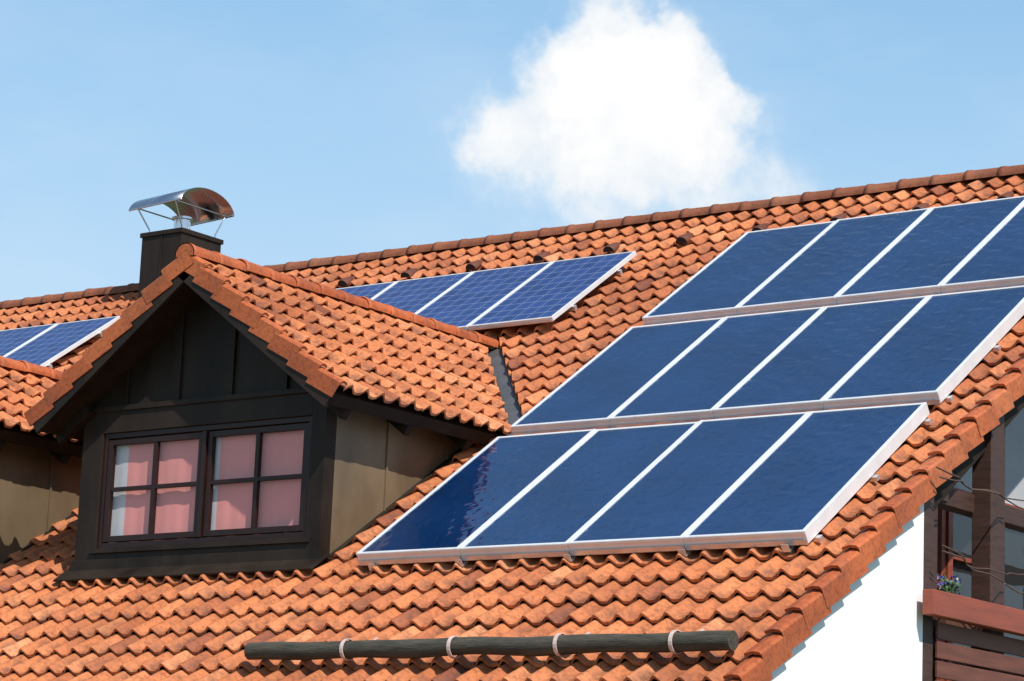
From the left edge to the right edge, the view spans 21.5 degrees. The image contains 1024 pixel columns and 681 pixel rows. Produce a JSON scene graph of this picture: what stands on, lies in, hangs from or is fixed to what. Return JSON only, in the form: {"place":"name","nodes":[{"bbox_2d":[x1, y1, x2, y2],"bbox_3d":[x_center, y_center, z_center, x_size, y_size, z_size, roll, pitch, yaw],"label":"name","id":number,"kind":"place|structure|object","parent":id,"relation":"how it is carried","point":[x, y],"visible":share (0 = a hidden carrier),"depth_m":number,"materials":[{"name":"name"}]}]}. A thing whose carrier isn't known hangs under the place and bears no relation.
{"place":"outdoors","nodes":[
{"label":"outdoors","id":0,"kind":"place"},
{"bbox_2d":[0,0,1023,301],"label":"sky","id":1,"kind":"structure","parent":0,"point":[326,128],"materials":[{"name":"blue"}]},
{"label":"ground","id":2,"kind":"structure","parent":0,"visible":0},
{"bbox_2d":[770,408,1023,680],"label":"house walls","id":3,"kind":"structure","parent":2,"relation":"on","point":[869,627],"depth_m":18.74,"materials":[{"name":"white paint"}]},
{"bbox_2d":[0,175,1023,680],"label":"roof deck","id":4,"kind":"structure","parent":3,"relation":"on","point":[878,495],"depth_m":20.75,"materials":[{"name":"wood"}]},
{"bbox_2d":[0,355,82,575],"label":"dormer","id":5,"kind":"object","parent":4,"relation":"on","point":[40,476],"visible":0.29,"depth_m":24.39,"materials":[{"name":"wood"}]},
{"bbox_2d":[129,187,234,298],"bbox_3d":[-3.954,-0.756,31.941,0.841,2.032,0.935,-6,-14,36],"label":"chimney","id":6,"kind":"object","parent":4,"relation":"on","point":[190,207],"visible":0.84,"depth_m":31.87,"materials":[{"name":"brown metal"}]},
{"bbox_2d":[24,243,525,587],"bbox_3d":[-1.495,1.030,23.942,3.921,2.965,4.367,-6,-14,36],"label":"dormer","id":7,"kind":"object","parent":4,"relation":"on","point":[215,412],"visible":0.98,"depth_m":22.55,"materials":[{"name":"ceramic"}]},
{"bbox_2d":[97,416,311,548],"bbox_3d":[-2.548,1.193,22.405,2.346,0.988,0.082,-6,-14,36],"label":"dormer window","id":8,"kind":"structure","parent":7,"relation":"in","point":[207,435],"depth_m":22.38,"materials":[{"name":"brown wood"}]},
{"bbox_2d":[0,173,1023,680],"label":"roof tiles","id":9,"kind":"object","parent":4,"relation":"attached to","point":[466,597],"visible":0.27,"depth_m":20.79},
{"bbox_2d":[244,629,738,660],"bbox_3d":[-0.173,2.108,18.670,4.153,0.196,0.405,-6,-14,36],"label":"snow guard log","id":10,"kind":"object","parent":9,"relation":"on","point":[672,642],"visible":1,"depth_m":18.39,"materials":[{"name":"paint"}]},
{"bbox_2d":[46,269,1000,572],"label":"panel mounting rails","id":11,"kind":"object","parent":9,"relation":"on","point":[816,537],"visible":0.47,"depth_m":20.20,"materials":[{"name":"metal"}]},
{"bbox_2d":[0,323,56,356],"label":"photovoltaic panel","id":12,"kind":"object","parent":11,"relation":"attached to","point":[11,340],"visible":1,"depth_m":31.49,"materials":[{"name":"glass"}]},
{"bbox_2d":[4,316,119,366],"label":"photovoltaic panel","id":13,"kind":"object","parent":11,"relation":"attached to","point":[52,344],"visible":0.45,"depth_m":30.75,"materials":[{"name":"glass"}]},
{"bbox_2d":[337,281,396,298],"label":"photovoltaic panel","id":14,"kind":"object","parent":11,"relation":"attached to","point":[371,291],"visible":0.13,"depth_m":28.61,"materials":[{"name":"glass"}]},
{"bbox_2d":[371,272,471,313],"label":"photovoltaic panel","id":15,"kind":"object","parent":11,"relation":"attached to","point":[415,296],"visible":0.3,"depth_m":27.94,"materials":[{"name":"glass"}]},
{"bbox_2d":[356,429,595,565],"bbox_3d":[-0.252,1.236,21.527,1.000,0.104,2.140,-6,20,36],"label":"solar thermal panel","id":16,"kind":"object","parent":11,"relation":"on","point":[446,519],"visible":0.92,"depth_m":21.39,"materials":[{"name":"glass"}]},
{"bbox_2d":[416,262,551,330],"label":"photovoltaic panel","id":17,"kind":"object","parent":11,"relation":"attached to","point":[465,302],"visible":0.59,"depth_m":27.12,"materials":[{"name":"glass"}]},
{"bbox_2d":[468,251,636,330],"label":"photovoltaic panel","id":18,"kind":"object","parent":11,"relation":"attached to","point":[552,291],"visible":1,"depth_m":26.36,"materials":[{"name":"glass"}]},
{"bbox_2d":[459,421,698,560],"bbox_3d":[0.558,1.154,20.940,1.000,0.104,2.140,-6,20,36],"label":"solar thermal panel","id":19,"kind":"object","parent":11,"relation":"attached to","point":[553,511],"visible":0.88,"depth_m":20.80,"materials":[{"name":"glass"}]},
{"bbox_2d":[510,317,724,435],"bbox_3d":[0.946,0.307,23.307,1.000,0.104,2.140,-6,20,36],"label":"solar thermal panel","id":20,"kind":"object","parent":11,"relation":"on","point":[597,391],"visible":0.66,"depth_m":23.19,"materials":[{"name":"glass"}]},
{"bbox_2d":[567,411,809,555],"bbox_3d":[1.366,1.064,20.350,1.000,0.104,2.140,-6,20,36],"label":"solar thermal panel","id":21,"kind":"object","parent":11,"relation":"attached to","point":[674,494],"visible":0.88,"depth_m":20.21,"materials":[{"name":"glass"}]},
{"bbox_2d":[609,306,824,427],"bbox_3d":[1.754,0.221,22.718,1.000,0.104,2.140,-6,20,36],"label":"solar thermal panel","id":22,"kind":"object","parent":11,"relation":"attached to","point":[704,376],"visible":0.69,"depth_m":22.59,"materials":[{"name":"glass"}]},
{"bbox_2d":[642,221,834,324],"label":"solar thermal panel","id":23,"kind":"object","parent":11,"relation":"on","point":[726,282],"visible":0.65,"depth_m":24.96,"materials":[{"name":"glass"}]},
{"bbox_2d":[683,402,929,549],"bbox_3d":[2.175,0.979,19.761,1.000,0.104,2.140,-6,20,36],"label":"solar thermal panel","id":24,"kind":"object","parent":11,"relation":"on","point":[804,480],"visible":1,"depth_m":19.60,"materials":[{"name":"glass"}]},
{"bbox_2d":[713,295,929,418],"bbox_3d":[2.563,0.136,22.129,1.000,0.104,2.140,-6,20,36],"label":"solar thermal panel","id":25,"kind":"object","parent":11,"relation":"attached to","point":[816,359],"visible":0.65,"depth_m":22.00,"materials":[{"name":"glass"}]},
{"bbox_2d":[736,208,930,314],"bbox_3d":[2.950,-0.713,24.495,1.000,0.104,2.140,-6,20,36],"label":"solar thermal panel","id":26,"kind":"object","parent":11,"relation":"attached to","point":[829,264],"visible":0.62,"depth_m":24.38,"materials":[{"name":"glass"}]},
{"bbox_2d":[822,285,1023,409],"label":"solar thermal panel","id":27,"kind":"object","parent":11,"relation":"on","point":[933,349],"visible":0.84,"depth_m":21.37,"materials":[{"name":"glass"}]},
{"bbox_2d":[836,196,1023,304],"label":"solar thermal panel","id":28,"kind":"object","parent":11,"relation":"attached to","point":[931,250],"visible":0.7,"depth_m":23.78,"materials":[{"name":"glass"}]},
{"bbox_2d":[940,203,1023,293],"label":"solar thermal panel","id":29,"kind":"object","parent":11,"relation":"on","point":[995,259],"visible":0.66,"depth_m":22.94,"materials":[{"name":"glass"}]},
{"bbox_2d":[338,192,1013,285],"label":"roof vents","id":30,"kind":"object","parent":9,"relation":"attached to","point":[686,237],"visible":0.73,"depth_m":27.48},
{"bbox_2d":[0,164,1023,308],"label":"ridge tiles","id":31,"kind":"object","parent":4,"relation":"on","point":[879,188],"visible":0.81,"depth_m":28.39,"materials":[{"name":"ceramic"}]},
{"bbox_2d":[723,351,1023,680],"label":"verge tiles","id":32,"kind":"object","parent":4,"relation":"attached to","point":[773,651],"visible":0.99,"depth_m":18.64,"materials":[{"name":"ceramic"}]},
{"bbox_2d":[922,415,1023,680],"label":"wooden balcony","id":33,"kind":"structure","parent":3,"relation":"attached to","point":[980,529],"depth_m":20.17,"materials":[{"name":"brown wood"}]},
{"bbox_2d":[937,572,973,629],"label":"potted flowers","id":34,"kind":"object","parent":33,"relation":"on","point":[947,585],"visible":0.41,"depth_m":19.95,"materials":[{"name":"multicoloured plant"}]},
{"bbox_2d":[936,466,1023,593],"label":"climbing vine twigs","id":35,"kind":"object","parent":33,"relation":"attached to","point":[970,488],"visible":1,"depth_m":19.72,"materials":[{"name":"brown plant"}]},
{"bbox_2d":[934,395,1023,508],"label":"verge rafter","id":36,"kind":"object","parent":3,"relation":"attached to","point":[960,471],"visible":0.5,"depth_m":20.10,"materials":[{"name":"brown wood"}]},
{"bbox_2d":[936,487,1023,680],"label":"balcony door","id":37,"kind":"structure","parent":3,"relation":"in","point":[954,530],"depth_m":22.10,"materials":[{"name":"glass"}]}
]}

